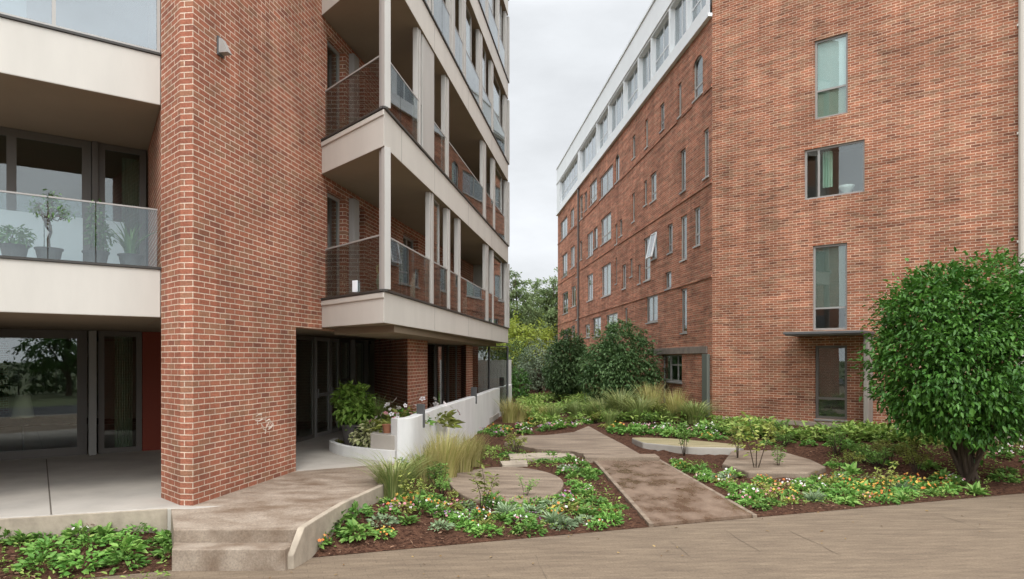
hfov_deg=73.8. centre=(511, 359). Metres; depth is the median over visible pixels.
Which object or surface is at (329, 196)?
balcony door
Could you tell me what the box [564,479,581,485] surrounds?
bedding plant
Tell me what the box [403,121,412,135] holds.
balcony door
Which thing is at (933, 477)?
flowering plant
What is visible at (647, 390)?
grass tuft
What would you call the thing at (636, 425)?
bedding plant
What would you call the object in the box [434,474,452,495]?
feathery plant
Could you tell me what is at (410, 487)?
sapling
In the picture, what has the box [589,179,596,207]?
window
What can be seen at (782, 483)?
flowering plant
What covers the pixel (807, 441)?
bedding plant
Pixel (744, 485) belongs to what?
bedding plant
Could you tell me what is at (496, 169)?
bay window
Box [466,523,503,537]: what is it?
bedding plant
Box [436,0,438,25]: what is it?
bay window
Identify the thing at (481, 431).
flowering plant
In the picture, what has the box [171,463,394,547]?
landing
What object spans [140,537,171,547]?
bedding plant
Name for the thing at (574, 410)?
grass tuft
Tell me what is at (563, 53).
sky
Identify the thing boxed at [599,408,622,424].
grass tuft
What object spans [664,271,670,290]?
window
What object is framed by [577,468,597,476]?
bedding plant
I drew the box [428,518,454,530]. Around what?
bedding plant
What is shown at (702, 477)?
bedding plant
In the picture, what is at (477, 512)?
flowering plant
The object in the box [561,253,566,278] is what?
window
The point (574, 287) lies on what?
window
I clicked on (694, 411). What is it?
grass tuft
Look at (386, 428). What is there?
plant pot
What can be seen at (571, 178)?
attic window
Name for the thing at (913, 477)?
flowering plant
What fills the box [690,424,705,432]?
flowering plant
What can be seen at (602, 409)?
feathery plant
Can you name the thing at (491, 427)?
flowering plant
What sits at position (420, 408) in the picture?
wall lamp
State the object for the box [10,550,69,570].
bedding plant
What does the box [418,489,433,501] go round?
bedding plant
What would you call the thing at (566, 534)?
ground
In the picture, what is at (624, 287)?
window
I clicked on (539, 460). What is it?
bedding plant
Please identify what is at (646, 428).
bedding plant
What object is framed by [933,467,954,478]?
bedding plant
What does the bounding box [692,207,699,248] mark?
window
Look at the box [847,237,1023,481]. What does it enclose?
round bush
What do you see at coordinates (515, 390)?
garden shrub
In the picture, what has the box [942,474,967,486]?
flowering plant
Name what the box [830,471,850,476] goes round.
bedding plant
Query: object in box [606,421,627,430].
flowering plant
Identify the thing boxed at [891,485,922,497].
bedding plant
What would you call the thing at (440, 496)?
bedding plant
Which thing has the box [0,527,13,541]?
bedding plant
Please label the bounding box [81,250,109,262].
plant pot
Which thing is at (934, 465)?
bedding plant
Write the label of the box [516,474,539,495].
sapling
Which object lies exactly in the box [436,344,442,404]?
entrance window
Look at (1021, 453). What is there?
flowering plant
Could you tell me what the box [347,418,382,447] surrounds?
variegated plant
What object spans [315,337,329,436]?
entrance door
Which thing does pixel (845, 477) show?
flowering plant
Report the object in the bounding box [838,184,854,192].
basin
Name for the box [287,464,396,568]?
landing kerb
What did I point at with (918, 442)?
feathery plant
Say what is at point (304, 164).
apartment building
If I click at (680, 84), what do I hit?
window
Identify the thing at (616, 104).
attic window
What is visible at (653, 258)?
window
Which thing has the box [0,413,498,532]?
terrace floor
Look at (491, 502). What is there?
flowering plant
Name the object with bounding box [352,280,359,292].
notice card
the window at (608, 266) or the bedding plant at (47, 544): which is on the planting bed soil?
the bedding plant at (47, 544)
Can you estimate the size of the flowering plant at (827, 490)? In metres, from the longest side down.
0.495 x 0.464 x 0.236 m
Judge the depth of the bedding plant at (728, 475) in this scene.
12.71 m
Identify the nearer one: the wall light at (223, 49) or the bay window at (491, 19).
the wall light at (223, 49)
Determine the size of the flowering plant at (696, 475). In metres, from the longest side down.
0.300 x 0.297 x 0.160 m
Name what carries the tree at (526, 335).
on the planting bed soil
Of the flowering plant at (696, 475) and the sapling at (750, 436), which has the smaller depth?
the flowering plant at (696, 475)
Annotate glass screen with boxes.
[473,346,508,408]
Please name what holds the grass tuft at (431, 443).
on the planting bed soil
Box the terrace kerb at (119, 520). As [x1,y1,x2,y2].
[0,508,166,540]
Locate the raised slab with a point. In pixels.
(692, 447)
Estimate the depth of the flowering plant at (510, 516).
9.50 m
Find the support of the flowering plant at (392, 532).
on the planting bed soil
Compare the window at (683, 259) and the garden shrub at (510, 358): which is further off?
the garden shrub at (510, 358)
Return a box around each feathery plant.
[396,454,424,472]
[425,461,449,488]
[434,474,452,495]
[505,431,527,453]
[590,411,600,423]
[596,404,613,411]
[614,403,626,412]
[640,412,658,423]
[650,401,666,416]
[711,423,722,431]
[761,418,775,437]
[767,425,784,442]
[768,418,789,432]
[772,431,794,446]
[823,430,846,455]
[830,424,840,434]
[842,449,866,467]
[852,444,872,463]
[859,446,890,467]
[874,441,897,461]
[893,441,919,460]
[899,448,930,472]
[907,432,922,452]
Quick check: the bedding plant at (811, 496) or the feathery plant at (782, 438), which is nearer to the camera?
the bedding plant at (811, 496)
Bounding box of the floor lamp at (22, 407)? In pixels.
[11,395,34,449]
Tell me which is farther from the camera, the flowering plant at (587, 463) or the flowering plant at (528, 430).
the flowering plant at (528, 430)
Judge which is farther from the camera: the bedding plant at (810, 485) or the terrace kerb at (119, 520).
the bedding plant at (810, 485)
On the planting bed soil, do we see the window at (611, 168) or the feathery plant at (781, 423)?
the feathery plant at (781, 423)
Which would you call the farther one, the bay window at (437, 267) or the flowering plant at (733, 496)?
the bay window at (437, 267)
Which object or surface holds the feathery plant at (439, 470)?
on the planting bed soil
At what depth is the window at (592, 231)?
38.00 m
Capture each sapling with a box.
[398,470,427,505]
[469,460,499,509]
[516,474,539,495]
[670,419,697,455]
[727,418,742,457]
[733,411,776,467]
[770,443,786,465]
[871,461,899,495]
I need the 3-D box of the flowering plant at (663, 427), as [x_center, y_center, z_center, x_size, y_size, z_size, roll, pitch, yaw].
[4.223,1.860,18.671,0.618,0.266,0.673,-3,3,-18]
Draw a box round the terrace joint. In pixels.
[46,459,51,514]
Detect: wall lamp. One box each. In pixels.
[417,404,424,427]
[471,387,476,403]
[499,377,503,385]
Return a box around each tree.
[27,189,77,246]
[478,302,521,359]
[485,310,559,372]
[491,292,557,354]
[508,267,547,375]
[518,267,557,354]
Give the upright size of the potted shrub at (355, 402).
1.117 m
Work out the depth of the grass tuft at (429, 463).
11.39 m
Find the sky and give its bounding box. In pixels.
[478,0,651,359]
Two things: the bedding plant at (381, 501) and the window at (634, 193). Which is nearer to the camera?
the bedding plant at (381, 501)
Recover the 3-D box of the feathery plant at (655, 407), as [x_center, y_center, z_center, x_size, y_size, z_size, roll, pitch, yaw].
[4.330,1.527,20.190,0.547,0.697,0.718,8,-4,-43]
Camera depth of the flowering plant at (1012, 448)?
14.72 m
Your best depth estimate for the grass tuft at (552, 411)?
22.25 m
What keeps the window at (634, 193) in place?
in the apartment building at (719, 242)
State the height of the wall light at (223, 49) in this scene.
0.250 m
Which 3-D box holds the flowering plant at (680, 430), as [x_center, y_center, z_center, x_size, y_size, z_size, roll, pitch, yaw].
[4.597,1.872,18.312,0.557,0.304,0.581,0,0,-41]
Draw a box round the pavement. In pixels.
[92,493,1023,578]
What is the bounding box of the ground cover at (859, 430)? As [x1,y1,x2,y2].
[0,389,1023,578]
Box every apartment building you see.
[0,0,509,505]
[556,0,1023,440]
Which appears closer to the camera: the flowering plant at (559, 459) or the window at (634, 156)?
the flowering plant at (559, 459)
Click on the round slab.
(548, 484)
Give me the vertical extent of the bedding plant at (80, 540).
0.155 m
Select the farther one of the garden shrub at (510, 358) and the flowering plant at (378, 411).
the garden shrub at (510, 358)
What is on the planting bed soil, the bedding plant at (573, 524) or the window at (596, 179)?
the bedding plant at (573, 524)
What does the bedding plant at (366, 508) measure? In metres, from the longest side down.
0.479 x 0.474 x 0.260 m
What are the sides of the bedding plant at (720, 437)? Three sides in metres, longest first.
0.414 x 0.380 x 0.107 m
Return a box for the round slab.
[448,467,563,505]
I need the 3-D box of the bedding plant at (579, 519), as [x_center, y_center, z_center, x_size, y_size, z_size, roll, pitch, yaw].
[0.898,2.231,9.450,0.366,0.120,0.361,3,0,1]
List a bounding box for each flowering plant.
[58,520,96,539]
[318,532,332,548]
[366,406,406,432]
[371,525,397,540]
[377,397,427,426]
[377,503,401,514]
[386,495,416,513]
[389,404,435,425]
[393,489,426,503]
[409,395,464,428]
[409,497,436,514]
[421,495,442,508]
[432,510,452,519]
[434,501,452,514]
[439,498,463,510]
[445,512,470,527]
[452,508,473,521]
[465,505,495,520]
[468,514,495,527]
[478,427,489,434]
[481,490,504,503]
[483,497,509,508]
[485,422,503,430]
[489,430,505,436]
[502,426,513,431]
[502,507,537,525]
[509,516,547,537]
[514,426,533,433]
[515,422,529,428]
[516,500,534,512]
[529,415,542,422]
[536,422,556,431]
[545,505,563,513]
[550,456,565,462]
[551,419,566,428]
[551,496,579,513]
[552,490,572,500]
[555,465,576,476]
[564,421,576,426]
[569,505,603,516]
[570,459,592,466]
[577,416,593,424]
[581,484,595,493]
[583,518,609,530]
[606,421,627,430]
[608,509,624,518]
[642,422,656,428]
[658,423,670,430]
[674,424,692,431]
[674,461,692,469]
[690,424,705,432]
[693,472,705,477]
[698,433,715,440]
[707,429,722,437]
[713,474,736,482]
[715,479,738,487]
[721,467,743,476]
[725,491,750,501]
[738,484,764,498]
[750,474,780,486]
[750,479,772,487]
[758,488,775,497]
[763,482,781,494]
[773,478,795,488]
[778,495,798,502]
[779,486,803,499]
[788,480,808,491]
[809,471,827,481]
[811,483,834,493]
[818,472,839,484]
[831,475,852,482]
[839,477,858,486]
[840,484,864,493]
[849,475,862,480]
[853,479,873,490]
[855,491,872,500]
[865,477,888,486]
[865,486,896,500]
[870,482,895,495]
[871,492,900,504]
[877,475,904,486]
[902,472,926,482]
[910,478,936,491]
[926,471,952,480]
[937,478,963,491]
[937,485,958,495]
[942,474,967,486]
[986,446,1014,458]
[997,444,1020,451]
[1014,445,1023,455]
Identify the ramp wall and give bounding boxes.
[391,384,511,462]
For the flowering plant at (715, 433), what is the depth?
17.73 m
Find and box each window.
[0,329,86,460]
[98,331,141,453]
[296,336,314,442]
[339,339,349,430]
[356,340,363,384]
[428,343,435,404]
[434,199,438,305]
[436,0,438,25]
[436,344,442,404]
[443,345,447,403]
[448,345,456,401]
[466,4,471,89]
[483,47,485,117]
[489,0,492,35]
[493,71,499,144]
[494,254,501,324]
[495,166,501,236]
[500,2,501,59]
[560,217,566,242]
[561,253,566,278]
[562,158,577,200]
[563,291,567,314]
[570,209,573,229]
[570,246,574,269]
[571,285,575,307]
[579,195,582,221]
[582,130,595,172]
[585,324,589,338]
[586,231,592,258]
[586,273,592,302]
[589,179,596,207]
[593,228,597,250]
[593,316,600,337]
[599,165,612,200]
[600,111,607,148]
[600,212,610,246]
[601,263,610,298]
[605,313,616,335]
[612,88,622,131]
[614,155,619,184]
[618,220,621,237]
[621,264,625,289]
[627,65,637,111]
[631,136,635,160]
[631,193,634,223]
[642,45,650,90]
[643,181,646,207]
[643,236,650,282]
[644,120,647,149]
[645,294,657,323]
[649,172,656,204]
[650,235,656,260]
[655,17,668,72]
[659,103,664,133]
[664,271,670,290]
[666,224,672,254]
[666,355,681,383]
[674,0,683,46]
[677,84,681,119]
[679,148,685,194]
[679,215,686,262]
[679,288,686,334]
[692,0,711,21]
[692,55,702,103]
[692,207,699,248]
[702,128,708,180]
[805,140,864,199]
[813,243,846,329]
[815,33,847,118]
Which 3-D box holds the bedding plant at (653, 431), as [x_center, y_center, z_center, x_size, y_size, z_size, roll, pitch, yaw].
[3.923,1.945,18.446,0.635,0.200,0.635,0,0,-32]
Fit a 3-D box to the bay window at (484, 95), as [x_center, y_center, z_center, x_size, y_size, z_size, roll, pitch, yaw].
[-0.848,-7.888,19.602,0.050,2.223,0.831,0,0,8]
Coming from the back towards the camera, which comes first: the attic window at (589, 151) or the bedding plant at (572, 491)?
the attic window at (589, 151)
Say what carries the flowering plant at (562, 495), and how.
on the planting bed soil
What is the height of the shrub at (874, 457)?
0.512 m
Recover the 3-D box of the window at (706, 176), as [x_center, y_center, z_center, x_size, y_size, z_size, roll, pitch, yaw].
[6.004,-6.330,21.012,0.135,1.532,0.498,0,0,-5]
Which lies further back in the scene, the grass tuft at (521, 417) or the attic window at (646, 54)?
the attic window at (646, 54)
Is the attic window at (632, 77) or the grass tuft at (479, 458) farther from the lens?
the attic window at (632, 77)
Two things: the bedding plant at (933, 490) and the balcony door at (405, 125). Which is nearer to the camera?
the bedding plant at (933, 490)
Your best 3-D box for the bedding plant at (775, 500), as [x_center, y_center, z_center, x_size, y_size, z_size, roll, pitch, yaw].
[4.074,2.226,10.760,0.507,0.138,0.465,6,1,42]
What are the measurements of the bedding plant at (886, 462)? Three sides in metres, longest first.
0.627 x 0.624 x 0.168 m
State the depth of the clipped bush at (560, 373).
29.27 m
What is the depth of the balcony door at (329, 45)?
13.20 m
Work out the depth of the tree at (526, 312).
89.69 m
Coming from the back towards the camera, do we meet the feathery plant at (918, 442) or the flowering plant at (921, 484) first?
the feathery plant at (918, 442)
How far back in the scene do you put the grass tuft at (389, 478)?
10.03 m
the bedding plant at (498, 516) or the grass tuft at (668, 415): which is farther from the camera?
the grass tuft at (668, 415)
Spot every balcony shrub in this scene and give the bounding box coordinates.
[0,224,36,248]
[82,199,118,258]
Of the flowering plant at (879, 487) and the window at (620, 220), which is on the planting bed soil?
the flowering plant at (879, 487)
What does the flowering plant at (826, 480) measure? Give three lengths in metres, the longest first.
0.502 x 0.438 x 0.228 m
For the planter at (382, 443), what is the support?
on the terrace floor
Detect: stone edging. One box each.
[500,460,527,466]
[508,453,575,461]
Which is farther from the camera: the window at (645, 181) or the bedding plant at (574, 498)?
the window at (645, 181)
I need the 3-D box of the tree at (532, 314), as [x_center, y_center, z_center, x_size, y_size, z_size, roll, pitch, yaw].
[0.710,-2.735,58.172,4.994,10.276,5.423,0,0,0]
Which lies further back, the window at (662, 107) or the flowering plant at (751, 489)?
the window at (662, 107)
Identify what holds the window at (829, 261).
in the apartment building at (719, 242)
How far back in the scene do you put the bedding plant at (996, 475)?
12.74 m
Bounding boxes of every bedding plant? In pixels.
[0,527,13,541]
[2,529,37,546]
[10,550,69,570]
[17,535,74,556]
[32,531,56,540]
[50,548,113,575]
[67,534,107,549]
[91,522,118,536]
[96,548,151,574]
[99,532,142,546]
[103,535,149,556]
[120,522,157,534]
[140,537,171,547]
[148,544,171,560]
[151,528,171,544]
[328,525,351,540]
[334,518,375,542]
[335,509,358,527]
[348,500,375,519]
[366,512,399,526]
[379,498,397,504]
[398,513,420,524]
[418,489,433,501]
[426,492,450,504]
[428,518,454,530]
[454,520,477,531]
[455,499,479,509]
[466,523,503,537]
[492,500,516,514]
[492,511,506,520]
[498,451,514,456]
[517,503,544,513]
[523,496,549,505]
[532,421,545,425]
[536,498,561,508]
[537,458,549,463]
[539,505,570,523]
[548,515,578,530]
[558,497,583,505]
[561,453,577,461]
[564,472,577,478]
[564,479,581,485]
[567,488,589,496]
[567,516,586,525]
[571,482,594,489]
[574,466,587,472]
[575,514,591,520]
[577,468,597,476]
[583,474,599,480]
[584,494,609,507]
[588,468,602,474]
[591,509,623,525]
[597,503,615,509]
[607,427,621,433]
[613,503,627,509]
[618,424,638,434]
[632,423,645,428]
[634,426,649,434]
[646,428,669,434]
[655,422,672,427]
[660,426,677,436]
[673,429,693,437]
[682,467,698,473]
[688,431,703,437]
[692,463,712,472]
[697,419,714,426]
[697,475,712,482]
[698,468,711,473]
[703,472,717,478]
[709,474,723,480]
[715,469,738,479]
[716,435,728,439]
[722,427,735,435]
[726,482,752,492]
[735,498,758,506]
[752,502,771,510]
[756,497,784,507]
[760,439,775,444]
[789,477,813,484]
[799,439,817,445]
[802,487,826,501]
[807,480,832,489]
[820,492,835,499]
[823,461,846,467]
[828,487,861,498]
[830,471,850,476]
[831,480,857,488]
[832,495,862,506]
[837,440,858,451]
[840,461,863,474]
[868,458,895,466]
[874,439,890,444]
[888,478,918,492]
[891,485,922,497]
[892,490,913,501]
[917,459,940,470]
[919,487,944,496]
[927,480,939,487]
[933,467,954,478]
[964,481,990,494]
[986,472,1019,483]
[993,466,1018,474]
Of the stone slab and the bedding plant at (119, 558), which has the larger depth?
the stone slab
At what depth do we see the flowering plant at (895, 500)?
10.95 m
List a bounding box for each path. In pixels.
[504,426,638,456]
[598,461,751,526]
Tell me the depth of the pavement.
8.09 m
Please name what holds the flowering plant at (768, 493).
on the planting bed soil
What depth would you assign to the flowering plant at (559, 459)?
14.48 m
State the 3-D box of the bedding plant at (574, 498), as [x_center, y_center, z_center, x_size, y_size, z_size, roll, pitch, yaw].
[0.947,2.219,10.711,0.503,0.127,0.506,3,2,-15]
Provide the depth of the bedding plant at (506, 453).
15.26 m
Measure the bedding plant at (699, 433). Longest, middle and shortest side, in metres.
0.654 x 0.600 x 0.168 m
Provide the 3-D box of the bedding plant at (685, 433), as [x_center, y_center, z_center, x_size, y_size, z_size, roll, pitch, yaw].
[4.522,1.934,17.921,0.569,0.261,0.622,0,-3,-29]
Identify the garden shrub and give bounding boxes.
[493,338,538,390]
[511,367,531,402]
[515,338,556,391]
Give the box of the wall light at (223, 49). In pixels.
[217,35,231,58]
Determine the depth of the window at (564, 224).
46.89 m
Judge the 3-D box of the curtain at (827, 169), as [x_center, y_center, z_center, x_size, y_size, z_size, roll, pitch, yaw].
[8.662,-5.214,18.714,0.257,0.990,0.087,0,0,37]
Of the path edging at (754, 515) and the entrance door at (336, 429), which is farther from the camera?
the entrance door at (336, 429)
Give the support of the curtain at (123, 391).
hanging from the apartment building at (304, 164)
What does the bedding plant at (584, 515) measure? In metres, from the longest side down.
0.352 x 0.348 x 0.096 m
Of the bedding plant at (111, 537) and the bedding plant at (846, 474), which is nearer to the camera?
the bedding plant at (111, 537)
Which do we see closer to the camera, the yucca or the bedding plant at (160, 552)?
the bedding plant at (160, 552)
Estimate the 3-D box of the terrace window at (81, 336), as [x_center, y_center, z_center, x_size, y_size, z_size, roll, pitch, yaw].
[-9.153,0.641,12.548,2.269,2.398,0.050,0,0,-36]
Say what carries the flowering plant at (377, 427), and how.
in the planter at (382, 443)
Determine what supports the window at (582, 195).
in the apartment building at (719, 242)
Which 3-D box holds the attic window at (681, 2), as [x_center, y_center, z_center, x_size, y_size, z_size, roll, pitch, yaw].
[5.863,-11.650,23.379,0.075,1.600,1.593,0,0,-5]
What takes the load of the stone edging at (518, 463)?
on the planting bed soil
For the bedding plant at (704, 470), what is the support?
on the planting bed soil
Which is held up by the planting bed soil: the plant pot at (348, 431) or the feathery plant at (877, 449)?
the feathery plant at (877, 449)
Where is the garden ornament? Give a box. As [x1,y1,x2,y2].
[376,264,378,288]
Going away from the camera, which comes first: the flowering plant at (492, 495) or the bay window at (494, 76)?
the flowering plant at (492, 495)
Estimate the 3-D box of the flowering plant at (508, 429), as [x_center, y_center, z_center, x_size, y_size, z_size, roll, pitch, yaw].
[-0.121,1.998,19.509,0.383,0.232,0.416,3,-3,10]
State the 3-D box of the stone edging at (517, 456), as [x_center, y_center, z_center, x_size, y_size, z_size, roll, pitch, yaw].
[0.627,2.171,14.980,1.539,0.164,0.639,0,0,-15]
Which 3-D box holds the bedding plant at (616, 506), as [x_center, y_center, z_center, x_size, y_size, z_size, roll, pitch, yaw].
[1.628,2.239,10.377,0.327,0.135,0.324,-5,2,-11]
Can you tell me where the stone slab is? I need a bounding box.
[722,450,825,477]
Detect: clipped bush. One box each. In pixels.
[541,328,589,400]
[572,318,667,402]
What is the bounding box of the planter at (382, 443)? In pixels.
[329,430,395,461]
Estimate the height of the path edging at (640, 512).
0.236 m
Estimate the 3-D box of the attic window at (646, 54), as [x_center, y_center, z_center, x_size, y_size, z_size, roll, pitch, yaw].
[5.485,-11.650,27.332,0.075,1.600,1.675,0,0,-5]
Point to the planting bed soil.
(431, 538)
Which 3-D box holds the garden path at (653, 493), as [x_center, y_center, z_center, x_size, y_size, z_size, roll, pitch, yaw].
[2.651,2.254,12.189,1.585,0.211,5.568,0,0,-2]
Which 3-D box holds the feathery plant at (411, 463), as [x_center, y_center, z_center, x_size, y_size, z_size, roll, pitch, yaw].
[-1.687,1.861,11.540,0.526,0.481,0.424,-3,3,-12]
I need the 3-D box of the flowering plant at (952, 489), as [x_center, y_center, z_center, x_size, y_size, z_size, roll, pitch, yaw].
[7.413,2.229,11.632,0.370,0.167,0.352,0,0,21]
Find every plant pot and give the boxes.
[0,243,29,256]
[34,246,63,259]
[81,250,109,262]
[117,253,143,265]
[340,423,368,445]
[382,424,390,432]
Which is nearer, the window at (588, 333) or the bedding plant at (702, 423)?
the bedding plant at (702, 423)
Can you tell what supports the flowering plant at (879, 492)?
on the planting bed soil
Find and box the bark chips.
[0,424,1023,577]
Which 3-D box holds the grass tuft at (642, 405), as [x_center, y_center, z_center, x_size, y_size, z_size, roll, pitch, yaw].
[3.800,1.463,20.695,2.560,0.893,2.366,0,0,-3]
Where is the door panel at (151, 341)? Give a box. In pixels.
[142,332,160,450]
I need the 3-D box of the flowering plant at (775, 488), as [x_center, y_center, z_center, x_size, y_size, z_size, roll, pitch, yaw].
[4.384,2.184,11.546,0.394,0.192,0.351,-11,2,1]
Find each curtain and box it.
[115,336,131,446]
[122,157,138,253]
[823,151,832,187]
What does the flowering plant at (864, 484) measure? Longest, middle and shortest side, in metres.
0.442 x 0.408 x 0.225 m
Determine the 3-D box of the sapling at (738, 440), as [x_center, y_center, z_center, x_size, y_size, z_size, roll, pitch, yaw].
[4.779,1.742,14.520,0.365,1.043,0.738,0,0,36]
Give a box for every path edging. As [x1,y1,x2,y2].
[594,460,653,527]
[659,459,756,517]
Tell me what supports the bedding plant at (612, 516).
on the planting bed soil
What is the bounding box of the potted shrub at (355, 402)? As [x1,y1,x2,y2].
[329,380,383,433]
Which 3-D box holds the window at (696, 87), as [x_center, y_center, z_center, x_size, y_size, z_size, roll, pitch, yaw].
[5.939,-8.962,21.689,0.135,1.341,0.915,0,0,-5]
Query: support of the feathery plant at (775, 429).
on the planting bed soil
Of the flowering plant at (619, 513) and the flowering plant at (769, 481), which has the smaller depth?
the flowering plant at (619, 513)
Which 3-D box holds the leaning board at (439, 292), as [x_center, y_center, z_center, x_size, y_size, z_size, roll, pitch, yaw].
[-1.659,-1.470,15.410,0.057,0.740,0.436,0,0,-18]
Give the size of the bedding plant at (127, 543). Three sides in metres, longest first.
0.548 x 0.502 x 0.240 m
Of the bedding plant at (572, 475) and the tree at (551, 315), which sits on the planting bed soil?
the bedding plant at (572, 475)
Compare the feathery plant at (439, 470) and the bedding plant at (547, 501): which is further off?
the feathery plant at (439, 470)
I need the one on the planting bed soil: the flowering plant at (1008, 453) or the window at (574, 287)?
the flowering plant at (1008, 453)
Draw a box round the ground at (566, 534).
[79,493,1021,578]
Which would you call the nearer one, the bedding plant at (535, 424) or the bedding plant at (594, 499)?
the bedding plant at (594, 499)
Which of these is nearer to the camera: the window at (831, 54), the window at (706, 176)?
the window at (831, 54)
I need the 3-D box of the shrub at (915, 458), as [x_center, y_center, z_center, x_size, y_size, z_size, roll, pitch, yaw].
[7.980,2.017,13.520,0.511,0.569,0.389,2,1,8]
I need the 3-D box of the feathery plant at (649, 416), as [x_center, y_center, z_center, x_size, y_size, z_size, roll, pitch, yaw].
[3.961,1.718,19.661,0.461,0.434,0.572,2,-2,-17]
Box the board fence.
[478,360,510,392]
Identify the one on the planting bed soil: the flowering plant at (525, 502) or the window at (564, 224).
the flowering plant at (525, 502)
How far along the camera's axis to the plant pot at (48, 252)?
8.62 m
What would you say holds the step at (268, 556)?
on the pavement
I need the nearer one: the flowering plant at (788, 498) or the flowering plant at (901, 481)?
the flowering plant at (788, 498)
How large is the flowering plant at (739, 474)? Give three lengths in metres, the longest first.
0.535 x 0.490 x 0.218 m
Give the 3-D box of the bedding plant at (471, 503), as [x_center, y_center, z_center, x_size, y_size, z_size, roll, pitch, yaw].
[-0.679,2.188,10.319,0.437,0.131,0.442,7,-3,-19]
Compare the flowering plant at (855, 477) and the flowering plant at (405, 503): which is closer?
the flowering plant at (405, 503)
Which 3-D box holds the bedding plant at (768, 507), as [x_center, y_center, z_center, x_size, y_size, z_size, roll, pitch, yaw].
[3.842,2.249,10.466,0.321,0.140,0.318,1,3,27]
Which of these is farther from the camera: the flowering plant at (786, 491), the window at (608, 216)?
the window at (608, 216)
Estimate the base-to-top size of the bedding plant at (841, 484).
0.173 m
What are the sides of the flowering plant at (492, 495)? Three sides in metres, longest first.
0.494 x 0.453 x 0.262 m
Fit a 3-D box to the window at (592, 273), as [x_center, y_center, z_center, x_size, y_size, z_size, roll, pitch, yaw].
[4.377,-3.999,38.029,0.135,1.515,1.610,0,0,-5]
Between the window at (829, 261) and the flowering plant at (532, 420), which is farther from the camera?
the flowering plant at (532, 420)
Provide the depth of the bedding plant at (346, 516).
8.68 m
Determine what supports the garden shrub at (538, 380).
on the planting bed soil
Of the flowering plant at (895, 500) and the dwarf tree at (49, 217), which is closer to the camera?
the dwarf tree at (49, 217)
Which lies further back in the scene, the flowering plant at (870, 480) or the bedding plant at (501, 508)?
the flowering plant at (870, 480)
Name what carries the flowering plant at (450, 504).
on the planting bed soil
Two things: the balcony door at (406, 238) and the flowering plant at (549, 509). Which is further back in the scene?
the balcony door at (406, 238)
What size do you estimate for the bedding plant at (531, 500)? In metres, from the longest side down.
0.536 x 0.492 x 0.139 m
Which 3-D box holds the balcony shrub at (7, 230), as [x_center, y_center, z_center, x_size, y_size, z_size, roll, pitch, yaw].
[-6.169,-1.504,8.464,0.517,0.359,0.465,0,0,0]
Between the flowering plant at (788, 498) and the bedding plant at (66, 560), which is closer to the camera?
the bedding plant at (66, 560)
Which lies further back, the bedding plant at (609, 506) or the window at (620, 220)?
the window at (620, 220)
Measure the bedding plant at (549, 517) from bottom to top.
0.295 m
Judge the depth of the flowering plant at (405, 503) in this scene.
9.41 m
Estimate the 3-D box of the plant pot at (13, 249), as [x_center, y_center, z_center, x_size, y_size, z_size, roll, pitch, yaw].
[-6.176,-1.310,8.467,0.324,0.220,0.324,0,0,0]
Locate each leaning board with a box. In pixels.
[410,273,414,297]
[436,277,440,305]
[463,295,466,313]
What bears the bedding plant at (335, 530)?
on the planting bed soil
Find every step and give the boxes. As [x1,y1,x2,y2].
[172,542,291,570]
[583,454,659,462]
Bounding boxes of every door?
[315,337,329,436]
[327,40,339,129]
[327,193,339,296]
[330,338,338,432]
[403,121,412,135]
[403,235,412,294]
[434,154,439,166]
[434,252,439,303]
[454,175,457,186]
[664,355,670,402]
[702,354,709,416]
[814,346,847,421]
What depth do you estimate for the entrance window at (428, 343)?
21.58 m
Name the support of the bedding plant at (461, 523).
on the planting bed soil
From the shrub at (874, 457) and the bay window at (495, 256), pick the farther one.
the bay window at (495, 256)
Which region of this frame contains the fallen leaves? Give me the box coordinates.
[269,510,1009,577]
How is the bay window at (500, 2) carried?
in the apartment building at (304, 164)
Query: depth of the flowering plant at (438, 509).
9.76 m
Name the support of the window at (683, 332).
in the apartment building at (719, 242)
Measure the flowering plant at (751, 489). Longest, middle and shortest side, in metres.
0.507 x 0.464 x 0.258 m
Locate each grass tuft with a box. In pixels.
[340,449,450,498]
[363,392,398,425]
[396,442,447,484]
[420,426,471,480]
[423,434,455,458]
[435,434,486,472]
[449,430,491,466]
[495,396,525,422]
[513,403,534,420]
[535,400,565,421]
[537,405,556,417]
[565,403,581,415]
[567,402,583,418]
[570,393,625,419]
[577,385,668,417]
[583,405,596,418]
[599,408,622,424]
[609,393,668,421]
[626,406,649,421]
[629,380,668,407]
[658,407,678,422]
[659,388,690,421]
[666,398,727,423]
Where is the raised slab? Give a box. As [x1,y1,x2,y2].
[632,437,743,454]
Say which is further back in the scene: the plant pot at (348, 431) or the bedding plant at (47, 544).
the plant pot at (348, 431)
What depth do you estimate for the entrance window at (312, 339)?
15.98 m
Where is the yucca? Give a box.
[98,218,155,253]
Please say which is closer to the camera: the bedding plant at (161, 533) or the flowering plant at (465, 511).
the bedding plant at (161, 533)
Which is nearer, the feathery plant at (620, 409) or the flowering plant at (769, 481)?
the flowering plant at (769, 481)
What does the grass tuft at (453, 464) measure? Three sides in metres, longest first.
1.234 x 1.210 x 0.970 m
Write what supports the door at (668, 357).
in the apartment building at (719, 242)
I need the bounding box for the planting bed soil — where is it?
[0,373,1023,578]
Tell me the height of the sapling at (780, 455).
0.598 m
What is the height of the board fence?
2.000 m
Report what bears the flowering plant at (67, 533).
on the planting bed soil
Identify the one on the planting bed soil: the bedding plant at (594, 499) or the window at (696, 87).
the bedding plant at (594, 499)
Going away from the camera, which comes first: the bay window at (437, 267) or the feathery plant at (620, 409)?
the bay window at (437, 267)
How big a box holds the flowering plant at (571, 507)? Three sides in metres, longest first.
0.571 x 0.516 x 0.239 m
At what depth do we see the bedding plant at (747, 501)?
10.63 m
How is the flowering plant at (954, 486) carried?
on the planting bed soil

